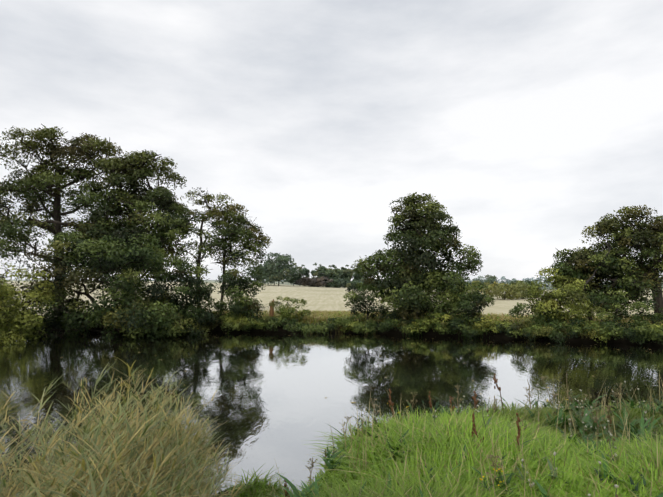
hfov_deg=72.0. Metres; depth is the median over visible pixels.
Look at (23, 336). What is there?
bushes
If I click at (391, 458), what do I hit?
bank grass
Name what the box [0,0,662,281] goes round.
sky
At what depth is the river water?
16.52 m
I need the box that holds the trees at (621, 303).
[509,205,662,327]
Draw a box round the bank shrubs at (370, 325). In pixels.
[14,309,657,344]
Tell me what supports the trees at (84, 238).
on the ground at (324, 298)
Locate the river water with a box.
[0,331,662,496]
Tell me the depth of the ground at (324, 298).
69.29 m
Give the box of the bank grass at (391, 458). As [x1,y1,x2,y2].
[217,374,662,496]
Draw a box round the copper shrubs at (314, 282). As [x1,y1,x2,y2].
[295,276,333,286]
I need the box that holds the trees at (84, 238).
[0,125,304,340]
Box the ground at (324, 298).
[0,279,662,496]
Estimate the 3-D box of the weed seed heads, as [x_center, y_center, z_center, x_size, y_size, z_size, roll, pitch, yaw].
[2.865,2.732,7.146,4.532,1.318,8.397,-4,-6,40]
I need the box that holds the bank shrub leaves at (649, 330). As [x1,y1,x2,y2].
[213,310,662,344]
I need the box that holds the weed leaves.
[266,389,662,496]
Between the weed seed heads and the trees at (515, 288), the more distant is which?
the trees at (515, 288)
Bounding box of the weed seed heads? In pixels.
[284,374,660,496]
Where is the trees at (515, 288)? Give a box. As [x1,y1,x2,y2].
[249,252,662,299]
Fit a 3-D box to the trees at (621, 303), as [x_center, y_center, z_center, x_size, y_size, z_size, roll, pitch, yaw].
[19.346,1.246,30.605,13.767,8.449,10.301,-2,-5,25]
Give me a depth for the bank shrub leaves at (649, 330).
29.18 m
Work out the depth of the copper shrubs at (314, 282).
222.74 m
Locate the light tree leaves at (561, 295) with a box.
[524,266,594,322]
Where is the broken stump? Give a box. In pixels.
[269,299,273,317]
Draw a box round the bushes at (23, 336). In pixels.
[0,262,310,344]
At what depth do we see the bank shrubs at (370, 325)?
30.12 m
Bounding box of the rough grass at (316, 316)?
[213,309,661,341]
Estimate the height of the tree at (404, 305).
9.747 m
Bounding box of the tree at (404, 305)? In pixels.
[343,192,494,321]
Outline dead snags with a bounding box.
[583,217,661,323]
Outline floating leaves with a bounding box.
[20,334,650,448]
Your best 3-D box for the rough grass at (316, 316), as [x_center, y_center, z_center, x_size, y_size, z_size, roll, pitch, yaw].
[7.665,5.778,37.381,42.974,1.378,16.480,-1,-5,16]
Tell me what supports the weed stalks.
on the ground at (324, 298)
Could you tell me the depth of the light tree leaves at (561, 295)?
28.65 m
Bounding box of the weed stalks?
[286,372,662,496]

